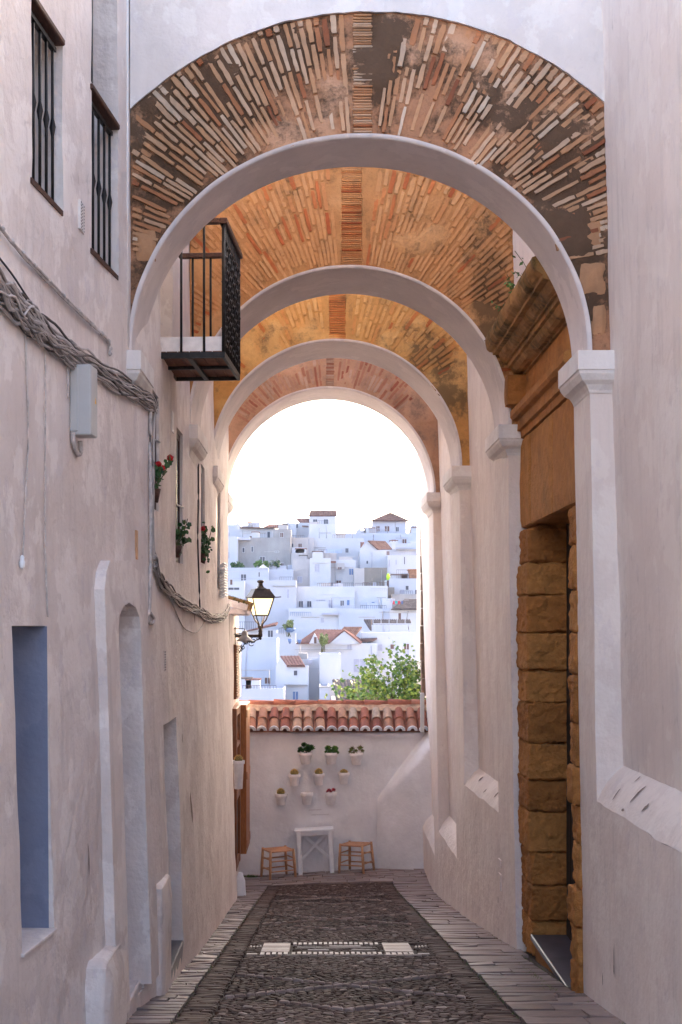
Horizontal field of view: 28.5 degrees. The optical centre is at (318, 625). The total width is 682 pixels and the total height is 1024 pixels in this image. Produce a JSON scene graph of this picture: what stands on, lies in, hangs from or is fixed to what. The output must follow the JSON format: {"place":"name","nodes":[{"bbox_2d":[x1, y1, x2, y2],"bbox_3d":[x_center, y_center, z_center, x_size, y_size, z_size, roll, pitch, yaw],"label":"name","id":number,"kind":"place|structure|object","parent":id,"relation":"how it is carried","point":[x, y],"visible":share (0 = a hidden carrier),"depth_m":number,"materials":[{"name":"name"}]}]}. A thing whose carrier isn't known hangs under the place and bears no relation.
{"place":"outdoors","nodes":[
{"label":"outdoors","id":0,"kind":"place"},
{"bbox_2d":[228,400,416,532],"label":"sky","id":1,"kind":"structure","parent":0,"point":[347,458],"materials":[{"name":"white"}]},
{"bbox_2d":[173,871,571,1023],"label":"street bed","id":2,"kind":"object","parent":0,"point":[532,958],"visible":0.15,"depth_m":11.42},
{"bbox_2d":[243,942,434,957],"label":"inlay cobbles","id":3,"kind":"object","parent":2,"relation":"on","point":[379,947],"visible":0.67,"depth_m":12.37,"materials":[{"name":"stone"}]},
{"bbox_2d":[173,882,521,1023],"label":"paving border","id":4,"kind":"object","parent":2,"relation":"on","point":[200,1007],"visible":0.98,"depth_m":10.78,"materials":[{"name":"stone"}]},
{"bbox_2d":[211,882,492,1023],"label":"cobblestones","id":5,"kind":"structure","parent":2,"relation":"on","point":[327,990],"depth_m":10.48,"materials":[{"name":"stone"}]},
{"bbox_2d":[126,868,625,1023],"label":"paving slabs","id":6,"kind":"structure","parent":2,"relation":"on","point":[526,998],"depth_m":11.49,"materials":[{"name":"stone"}]},
{"bbox_2d":[260,845,296,879],"bbox_3d":[-0.659,3.899,22.048,0.490,0.485,0.430,-1,0,-24],"label":"rush stool","id":7,"kind":"object","parent":6,"relation":"on","point":[285,849],"visible":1,"depth_m":21.99,"materials":[{"name":"brown wood"}]},
{"bbox_2d":[294,826,333,874],"bbox_3d":[-0.050,3.772,22.370,0.650,0.780,0.340,-3,0,0],"label":"side table","id":8,"kind":"object","parent":6,"relation":"on","point":[323,831],"visible":0.9,"depth_m":22.21,"materials":[{"name":"white paint"}]},
{"bbox_2d":[338,840,374,873],"bbox_3d":[0.628,3.832,22.174,0.490,0.485,0.430,-2,-1,28],"label":"rush stool","id":9,"kind":"object","parent":6,"relation":"on","point":[349,844],"visible":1,"depth_m":22.11,"materials":[{"name":"brown wood"}]},
{"bbox_2d":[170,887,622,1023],"bbox_3d":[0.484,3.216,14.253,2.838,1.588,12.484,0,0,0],"label":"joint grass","id":10,"kind":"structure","parent":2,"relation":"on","point":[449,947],"depth_m":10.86,"materials":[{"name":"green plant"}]},
{"bbox_3d":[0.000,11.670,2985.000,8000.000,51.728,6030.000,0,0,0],"label":"terrain","id":11,"kind":"structure","parent":0,"visible":0},
{"bbox_2d":[0,0,242,1023],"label":"white house","id":12,"kind":"structure","parent":11,"relation":"on","point":[118,889],"depth_m":8.08,"materials":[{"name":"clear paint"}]},
{"bbox_2d":[0,258,29,299],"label":"wall wire","id":13,"kind":"object","parent":12,"relation":"attached to","point":[11,273],"depth_m":6.55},
{"bbox_2d":[19,555,24,568],"bbox_3d":[-1.471,-0.316,6.658,0.030,0.068,0.028,0,0,0],"label":"insulator","id":14,"kind":"object","parent":12,"relation":"attached to","point":[22,563],"visible":1,"depth_m":6.65,"materials":[{"name":"ceramic"}]},
{"bbox_2d":[22,334,28,555],"bbox_3d":[-1.473,-0.944,6.737,0.011,1.198,0.114,0,0,3],"label":"wall wire","id":15,"kind":"object","parent":12,"relation":"attached to","point":[27,446],"depth_m":6.75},
{"bbox_2d":[44,349,48,616],"bbox_3d":[-1.435,-0.787,7.074,0.023,1.485,0.022,0,0,0],"label":"wall wire","id":16,"kind":"object","parent":12,"relation":"attached to","point":[45,486],"depth_m":7.07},
{"bbox_2d":[30,0,64,215],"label":"window","id":17,"kind":"structure","parent":12,"relation":"in","point":[41,21],"depth_m":7.14,"materials":[{"name":"black metal"}]},
{"bbox_2d":[0,225,112,355],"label":"clipped cable","id":18,"kind":"object","parent":12,"relation":"attached to","point":[40,273],"visible":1,"depth_m":7.18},
{"bbox_2d":[67,366,68,397],"bbox_3d":[-1.401,-1.368,7.500,0.012,0.189,0.022,0,0,5],"label":"wall wire","id":19,"kind":"object","parent":12,"relation":"attached to","point":[67,382],"depth_m":7.50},
{"bbox_2d":[70,432,82,455],"bbox_3d":[-1.379,-1.033,7.654,0.028,0.124,0.194,0,0,5],"label":"wall pipe","id":20,"kind":"object","parent":12,"relation":"attached to","point":[78,451],"depth_m":7.62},
{"bbox_2d":[0,268,158,413],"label":"cable bundle","id":21,"kind":"object","parent":12,"relation":"attached to","point":[29,317],"visible":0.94,"depth_m":7.20,"materials":[{"name":"plastic"}]},
{"bbox_2d":[70,364,96,437],"bbox_3d":[-1.339,-1.280,7.657,0.123,0.400,0.157,0,0,5],"label":"cable box","id":22,"kind":"object","parent":12,"relation":"attached to","point":[83,400],"visible":0.86,"depth_m":7.58,"materials":[{"name":"grey plastic"}]},
{"bbox_2d":[91,0,92,82],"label":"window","id":23,"kind":"structure","parent":12,"relation":"in","point":[92,0],"depth_m":8.04,"materials":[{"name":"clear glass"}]},
{"bbox_2d":[90,83,119,279],"bbox_3d":[-1.377,-2.736,8.347,0.125,1.012,0.675,0,0,5],"label":"window","id":24,"kind":"structure","parent":12,"relation":"in","point":[101,111],"depth_m":8.38,"materials":[{"name":"black metal"}]},
{"bbox_2d":[148,408,151,562],"bbox_3d":[-1.200,-1.006,9.578,0.029,1.120,0.042,0,0,0],"label":"wall pipe","id":25,"kind":"object","parent":12,"relation":"attached to","point":[150,482],"depth_m":9.57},
{"bbox_2d":[148,563,155,624],"bbox_3d":[-1.197,-0.237,9.540,0.037,0.466,0.224,0,0,5],"label":"wall pipe","id":26,"kind":"object","parent":12,"relation":"attached to","point":[150,613],"depth_m":9.53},
{"bbox_2d":[152,412,155,560],"bbox_3d":[-1.189,-1.037,9.683,0.027,1.135,0.124,0,0,3],"label":"cable bundle","id":27,"kind":"object","parent":12,"relation":"attached to","point":[153,472],"visible":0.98,"depth_m":9.66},
{"bbox_2d":[152,413,160,509],"bbox_3d":[-1.258,-1.290,9.937,0.107,0.840,0.381,0,0,5],"label":"window","id":28,"kind":"structure","parent":12,"relation":"in","point":[156,440],"depth_m":10.07,"materials":[{"name":"grey"}]},
{"bbox_2d":[154,454,173,502],"bbox_3d":[-1.196,-1.091,9.922,0.178,0.362,0.218,0,0,33],"label":"geranium","id":29,"kind":"object","parent":12,"relation":"on","point":[160,469],"visible":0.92,"depth_m":9.87,"materials":[{"name":"green plant"}]},
{"bbox_2d":[175,433,183,562],"bbox_3d":[-1.241,-1.095,11.432,0.106,1.170,0.539,0,0,4],"label":"window","id":30,"kind":"structure","parent":12,"relation":"in","point":[178,505],"depth_m":11.55,"materials":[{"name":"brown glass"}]},
{"bbox_2d":[175,519,191,557],"bbox_3d":[-1.171,-0.747,11.446,0.278,0.334,0.145,0,0,-43],"label":"geranium","id":31,"kind":"object","parent":12,"relation":"on","point":[180,533],"visible":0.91,"depth_m":11.41,"materials":[{"name":"green plant"}]},
{"bbox_2d":[152,552,230,623],"bbox_3d":[-1.168,-0.281,13.894,0.082,0.524,8.424,0,0,0],"label":"cable bundle","id":32,"kind":"object","parent":12,"relation":"attached to","point":[183,603],"visible":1,"depth_m":11.33,"materials":[{"name":"plastic"}]},
{"bbox_2d":[152,568,205,632],"bbox_3d":[-1.164,-0.172,11.913,0.039,0.483,4.529,0,0,0],"label":"loose cable","id":33,"kind":"object","parent":32,"relation":"hanging from","point":[178,616],"visible":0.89,"depth_m":11.21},
{"bbox_2d":[197,464,200,607],"bbox_3d":[-1.166,-0.852,13.083,0.027,1.459,0.160,0,0,0],"label":"wall wire","id":34,"kind":"object","parent":12,"relation":"attached to","point":[197,539],"depth_m":13.07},
{"bbox_2d":[201,469,201,542],"bbox_3d":[-1.228,-1.140,13.785,0.032,1.040,0.510,0,0,0],"label":"window","id":35,"kind":"structure","parent":12,"relation":"in","point":[201,469],"depth_m":13.97,"materials":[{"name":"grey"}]},
{"bbox_2d":[201,522,215,573],"bbox_3d":[-1.139,-0.807,13.800,0.250,0.537,0.244,0,0,-43],"label":"geranium","id":36,"kind":"object","parent":12,"relation":"on","point":[205,551],"visible":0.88,"depth_m":13.79,"materials":[{"name":"green plant"}]},
{"bbox_2d":[216,497,217,587],"bbox_3d":[-1.253,-1.055,16.275,0.033,1.250,0.690,0,0,0],"label":"window","id":37,"kind":"structure","parent":12,"relation":"in","point":[217,497],"depth_m":16.53,"materials":[{"name":"grey"}]},
{"bbox_2d":[228,536,237,567],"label":"town house","id":38,"kind":"structure","parent":11,"relation":"on","point":[233,549],"depth_m":237.99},
{"bbox_2d":[228,516,241,536],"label":"town house","id":39,"kind":"structure","parent":11,"relation":"on","point":[234,530],"depth_m":257.91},
{"bbox_2d":[228,579,244,629],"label":"town house","id":40,"kind":"structure","parent":11,"relation":"on","point":[236,589],"depth_m":206.34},
{"bbox_2d":[228,596,252,895],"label":"house","id":41,"kind":"structure","parent":11,"relation":"on","point":[241,719],"depth_m":20.20,"materials":[{"name":"paint"}]},
{"bbox_2d":[232,705,240,870],"bbox_3d":[-1.231,2.375,19.835,0.105,2.350,0.970,0,0,0],"label":"door","id":42,"kind":"structure","parent":41,"relation":"in","point":[236,711],"depth_m":19.87,"materials":[{"name":"brown wood"}]},
{"bbox_2d":[233,754,244,788],"bbox_3d":[-1.125,2.054,18.900,0.176,0.491,0.174,0,0,0],"label":"wall pot","id":43,"kind":"object","parent":41,"relation":"attached to","point":[238,763],"depth_m":18.84,"materials":[{"name":"ceramic"}]},
{"bbox_2d":[235,701,249,853],"bbox_3d":[-1.193,2.350,21.000,0.212,2.280,1.040,0,0,0],"label":"shutter door","id":44,"kind":"structure","parent":41,"relation":"in","point":[245,705],"depth_m":20.48,"materials":[{"name":"orange wood"}]},
{"bbox_2d":[234,628,252,642],"bbox_3d":[-1.105,0.149,20.100,0.257,0.221,0.257,0,0,-45],"label":"enamel lamp","id":45,"kind":"object","parent":41,"relation":"attached to","point":[244,637],"visible":1,"depth_m":20.06,"materials":[{"name":"metal"}]},
{"bbox_2d":[235,580,280,655],"bbox_3d":[-0.936,-0.100,20.444,0.654,1.200,0.446,0,0,-18],"label":"wall lantern","id":46,"kind":"object","parent":41,"relation":"attached to","point":[260,597],"depth_m":20.40,"materials":[{"name":"metal"}]},
{"bbox_2d":[228,564,268,580],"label":"town house","id":47,"kind":"structure","parent":11,"relation":"on","point":[261,572],"depth_m":225.73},
{"bbox_2d":[230,561,244,567],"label":"shrub","id":48,"kind":"object","parent":47,"relation":"on","point":[237,565],"visible":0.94,"depth_m":230.42,"materials":[{"name":"green plant"}]},
{"bbox_2d":[253,560,269,567],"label":"shrub","id":49,"kind":"object","parent":47,"relation":"on","point":[258,563],"visible":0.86,"depth_m":230.76,"materials":[{"name":"green plant"}]},
{"bbox_2d":[239,622,277,637],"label":"town house","id":50,"kind":"structure","parent":11,"relation":"on","point":[269,633],"depth_m":194.08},
{"bbox_2d":[267,630,272,637],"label":"window","id":51,"kind":"structure","parent":50,"relation":"in","point":[269,632],"depth_m":194.08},
{"bbox_2d":[239,626,278,684],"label":"town house","id":52,"kind":"structure","parent":11,"relation":"on","point":[259,658],"depth_m":162.62,"materials":[{"name":"paint"}]},
{"bbox_2d":[240,522,277,537],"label":"town house","id":53,"kind":"structure","parent":11,"relation":"on","point":[265,531],"depth_m":252.15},
{"bbox_2d":[239,670,285,700],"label":"house","id":54,"kind":"structure","parent":11,"relation":"on","point":[252,688],"depth_m":146.85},
{"bbox_2d":[238,532,290,568],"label":"town house","id":55,"kind":"structure","parent":11,"relation":"on","point":[253,549],"depth_m":240.35,"materials":[{"name":"paint"}]},
{"bbox_2d":[243,577,296,632],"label":"town house","id":56,"kind":"structure","parent":11,"relation":"on","point":[285,590],"depth_m":208.77,"materials":[{"name":"paint"}]},
{"bbox_2d":[269,565,293,579],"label":"town house","id":57,"kind":"structure","parent":11,"relation":"on","point":[281,573],"depth_m":228.73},
{"bbox_2d":[269,560,280,567],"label":"shrub","id":58,"kind":"object","parent":57,"relation":"on","point":[272,563],"visible":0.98,"depth_m":231.02,"materials":[{"name":"green plant"}]},
{"bbox_2d":[273,524,291,537],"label":"town house","id":59,"kind":"structure","parent":11,"relation":"on","point":[282,531],"depth_m":243.53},
{"bbox_2d":[276,628,295,657],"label":"town house","id":60,"kind":"structure","parent":11,"relation":"on","point":[286,648],"depth_m":192.89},
{"bbox_2d":[281,619,293,636],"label":"shrub","id":61,"kind":"object","parent":60,"relation":"on","point":[289,623],"visible":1,"depth_m":190.35,"materials":[{"name":"green plant"}]},
{"bbox_2d":[276,519,295,537],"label":"town house","id":62,"kind":"structure","parent":11,"relation":"on","point":[292,526],"depth_m":256.80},
{"bbox_2d":[276,655,308,699],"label":"town house","id":63,"kind":"structure","parent":11,"relation":"on","point":[292,673],"depth_m":155.98,"materials":[{"name":"paint"}]},
{"bbox_2d":[292,691,298,699],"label":"window","id":64,"kind":"structure","parent":63,"relation":"in","point":[295,694],"depth_m":155.95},
{"bbox_2d":[292,555,309,585],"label":"town house","id":65,"kind":"structure","parent":11,"relation":"on","point":[301,566],"depth_m":231.63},
{"bbox_2d":[291,535,313,552],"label":"town house","id":66,"kind":"structure","parent":11,"relation":"on","point":[308,543],"depth_m":245.94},
{"bbox_2d":[296,518,308,537],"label":"town house","id":67,"kind":"structure","parent":11,"relation":"on","point":[302,526],"depth_m":259.24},
{"bbox_2d":[298,653,318,699],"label":"town house","id":68,"kind":"structure","parent":11,"relation":"on","point":[313,663],"depth_m":160.26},
{"bbox_2d":[291,547,335,564],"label":"town house","id":69,"kind":"structure","parent":11,"relation":"on","point":[296,552],"depth_m":238.32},
{"bbox_2d":[289,598,339,640],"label":"town house","id":70,"kind":"structure","parent":11,"relation":"on","point":[319,615],"depth_m":204.89,"materials":[{"name":"paint"}]},
{"bbox_2d":[310,551,330,585],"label":"town house","id":71,"kind":"structure","parent":11,"relation":"on","point":[320,569],"depth_m":230.22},
{"bbox_2d":[314,564,319,571],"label":"window","id":72,"kind":"structure","parent":71,"relation":"in","point":[316,566],"depth_m":230.19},
{"bbox_2d":[309,521,335,537],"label":"town house","id":73,"kind":"structure","parent":11,"relation":"on","point":[319,530],"depth_m":254.59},
{"bbox_2d":[309,510,336,523],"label":"town house","id":74,"kind":"structure","parent":11,"relation":"on","point":[324,516],"depth_m":261.76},
{"bbox_2d":[319,683,329,699],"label":"town house","id":75,"kind":"structure","parent":11,"relation":"on","point":[324,688],"depth_m":149.67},
{"bbox_2d":[296,583,354,608],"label":"town house","id":76,"kind":"structure","parent":11,"relation":"on","point":[340,594],"depth_m":210.92,"materials":[{"name":"paint"}]},
{"bbox_2d":[319,653,340,699],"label":"town house","id":77,"kind":"structure","parent":11,"relation":"on","point":[329,667],"depth_m":158.16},
{"bbox_2d":[288,629,376,679],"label":"town house","id":78,"kind":"structure","parent":11,"relation":"on","point":[353,650],"depth_m":176.35,"materials":[{"name":"paint"}]},
{"bbox_2d":[319,633,328,651],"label":"shrub","id":79,"kind":"object","parent":78,"relation":"on","point":[323,640],"visible":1,"depth_m":173.59,"materials":[{"name":"green plant"}]},
{"bbox_2d":[353,658,365,672],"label":"window","id":80,"kind":"structure","parent":78,"relation":"in","point":[356,661],"depth_m":176.32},
{"bbox_2d":[239,699,433,875],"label":"end wall","id":81,"kind":"structure","parent":11,"relation":"on","point":[383,801],"depth_m":22.60,"materials":[{"name":"paint"}]},
{"bbox_2d":[275,788,286,804],"bbox_3d":[-0.629,2.860,22.494,0.204,0.297,0.231,0,0,0],"label":"wall pot","id":82,"kind":"object","parent":81,"relation":"attached to","point":[280,794],"depth_m":22.42,"materials":[{"name":"ceramic"}]},
{"bbox_2d":[288,769,299,785],"bbox_3d":[-0.401,2.536,22.494,0.204,0.296,0.231,0,0,0],"label":"wall pot","id":83,"kind":"object","parent":81,"relation":"attached to","point":[293,775],"depth_m":22.42,"materials":[{"name":"ceramic"}]},
{"bbox_2d":[297,742,315,763],"bbox_3d":[-0.199,2.136,22.481,0.315,0.369,0.257,0,0,0],"label":"wall pot","id":84,"kind":"object","parent":81,"relation":"attached to","point":[305,756],"depth_m":22.42,"materials":[{"name":"ceramic"}]},
{"bbox_2d":[301,791,312,804],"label":"wall pot","id":85,"kind":"object","parent":81,"relation":"attached to","point":[306,797],"depth_m":22.41,"materials":[{"name":"ceramic"}]},
{"bbox_2d":[313,768,324,784],"bbox_3d":[0.009,2.527,22.501,0.192,0.295,0.219,0,0,0],"label":"wall pot","id":86,"kind":"object","parent":81,"relation":"attached to","point":[318,774],"depth_m":22.43,"materials":[{"name":"ceramic"}]},
{"bbox_2d":[325,788,336,804],"bbox_3d":[0.210,2.857,22.492,0.208,0.282,0.235,0,0,0],"label":"wall pot","id":87,"kind":"object","parent":81,"relation":"attached to","point":[330,795],"depth_m":22.42,"materials":[{"name":"ceramic"}]},
{"bbox_2d":[324,745,338,763],"bbox_3d":[0.226,2.159,22.484,0.260,0.324,0.251,0,0,0],"label":"wall pot","id":88,"kind":"object","parent":81,"relation":"attached to","point":[331,755],"depth_m":22.41,"materials":[{"name":"ceramic"}]},
{"bbox_2d":[338,769,349,783],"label":"wall pot","id":89,"kind":"object","parent":81,"relation":"attached to","point":[343,774],"depth_m":22.43,"materials":[{"name":"ceramic"}]},
{"bbox_2d":[348,745,363,764],"bbox_3d":[0.637,2.158,22.486,0.288,0.345,0.247,0,0,0],"label":"wall pot","id":90,"kind":"object","parent":81,"relation":"attached to","point":[356,756],"depth_m":22.41,"materials":[{"name":"ceramic"}]},
{"bbox_2d":[314,531,363,567],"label":"town house","id":91,"kind":"structure","parent":11,"relation":"on","point":[340,545],"depth_m":247.27,"materials":[{"name":"white paint"}]},
{"bbox_2d":[331,557,355,585],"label":"town house","id":92,"kind":"structure","parent":11,"relation":"on","point":[342,568],"depth_m":232.78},
{"bbox_2d":[342,627,363,637],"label":"town house","id":93,"kind":"structure","parent":11,"relation":"on","point":[355,631],"depth_m":189.43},
{"bbox_2d":[353,568,363,585],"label":"town house","id":94,"kind":"structure","parent":11,"relation":"on","point":[358,576],"depth_m":226.87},
{"bbox_2d":[331,679,386,699],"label":"town house","id":95,"kind":"structure","parent":11,"relation":"on","point":[347,682],"depth_m":150.42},
{"bbox_2d":[339,603,389,634],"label":"town house","id":96,"kind":"structure","parent":11,"relation":"on","point":[355,617],"depth_m":204.38,"materials":[{"name":"paint"}]},
{"bbox_2d":[355,582,387,608],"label":"town house","id":97,"kind":"structure","parent":11,"relation":"on","point":[365,595],"depth_m":211.82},
{"bbox_2d":[324,638,425,700],"bbox_3d":[1.859,2.410,25.896,3.702,4.392,2.606,0,0,0],"label":"fig shrub","id":98,"kind":"object","parent":11,"relation":"on","point":[409,682],"visible":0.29,"depth_m":25.74,"materials":[{"name":"green plant"}]},
{"bbox_2d":[359,540,391,567],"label":"town house","id":99,"kind":"structure","parent":11,"relation":"on","point":[373,554],"depth_m":239.90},
{"bbox_2d":[364,568,386,585],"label":"town house","id":100,"kind":"structure","parent":11,"relation":"on","point":[375,574],"depth_m":226.86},
{"bbox_2d":[336,526,416,544],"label":"town house","id":101,"kind":"structure","parent":11,"relation":"on","point":[367,533],"depth_m":257.92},
{"bbox_2d":[381,598,394,608],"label":"town house","id":102,"kind":"structure","parent":11,"relation":"on","point":[387,602],"depth_m":207.61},
{"bbox_2d":[360,619,416,685],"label":"town house","id":103,"kind":"structure","parent":11,"relation":"on","point":[382,640],"depth_m":179.63,"materials":[{"name":"paint"}]},
{"bbox_2d":[371,513,408,532],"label":"town house","id":104,"kind":"structure","parent":11,"relation":"on","point":[394,523],"depth_m":262.21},
{"bbox_2d":[388,587,393,597],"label":"town house","id":105,"kind":"structure","parent":11,"relation":"on","point":[390,590],"depth_m":218.97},
{"bbox_2d":[386,552,416,577],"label":"town house","id":106,"kind":"structure","parent":11,"relation":"on","point":[398,564],"depth_m":235.15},
{"bbox_2d":[387,540,416,554],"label":"town house","id":107,"kind":"structure","parent":11,"relation":"on","point":[400,548],"depth_m":248.91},
{"bbox_2d":[389,569,416,593],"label":"town house","id":108,"kind":"structure","parent":11,"relation":"on","point":[402,583],"depth_m":222.02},
{"bbox_2d":[390,599,416,631],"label":"town house","id":109,"kind":"structure","parent":11,"relation":"on","point":[407,609],"depth_m":203.32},
{"bbox_2d":[390,591,416,607],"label":"town house","id":110,"kind":"structure","parent":11,"relation":"on","point":[399,597],"depth_m":213.58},
{"bbox_2d":[409,524,416,532],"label":"town house","id":111,"kind":"structure","parent":11,"relation":"on","point":[412,528],"depth_m":260.80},
{"bbox_2d":[417,0,681,1023],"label":"church wall","id":112,"kind":"structure","parent":11,"relation":"on","point":[623,394],"depth_m":8.91,"materials":[{"name":"white paint"}]},
{"bbox_2d":[228,358,439,515],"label":"brick arch","id":113,"kind":"structure","parent":112,"relation":"attached to","point":[401,405],"depth_m":18.51,"materials":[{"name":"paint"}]},
{"bbox_2d":[213,294,469,496],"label":"brick arch","id":114,"kind":"structure","parent":112,"relation":"attached to","point":[423,357],"depth_m":15.43,"materials":[{"name":"brick"}]},
{"bbox_2d":[182,167,515,469],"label":"brick arch","id":115,"kind":"structure","parent":112,"relation":"attached to","point":[439,253],"depth_m":12.29,"materials":[{"name":"brick"}]},
{"bbox_2d":[126,0,609,391],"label":"brick arch","id":116,"kind":"structure","parent":112,"relation":"attached to","point":[496,107],"depth_m":9.00,"materials":[{"name":"brick"}]},
{"bbox_2d":[485,256,594,992],"bbox_3d":[1.906,0.237,10.921,0.788,5.942,2.782,0,0,0],"label":"stone doorway","id":117,"kind":"structure","parent":112,"relation":"attached to","point":[527,339],"depth_m":11.68,"materials":[{"name":"stone"}]},
{"bbox_2d":[491,251,525,311],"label":"cornice weeds","id":118,"kind":"object","parent":117,"relation":"on","point":[510,284],"visible":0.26,"depth_m":10.70,"materials":[{"name":"green plant"}]},
{"bbox_2d":[566,523,574,940],"bbox_3d":[2.180,0.900,10.800,0.030,3.800,2.000,0,0,0],"label":"door","id":119,"kind":"structure","parent":117,"relation":"in","point":[569,819],"depth_m":11.60,"materials":[{"name":"brown wood"}]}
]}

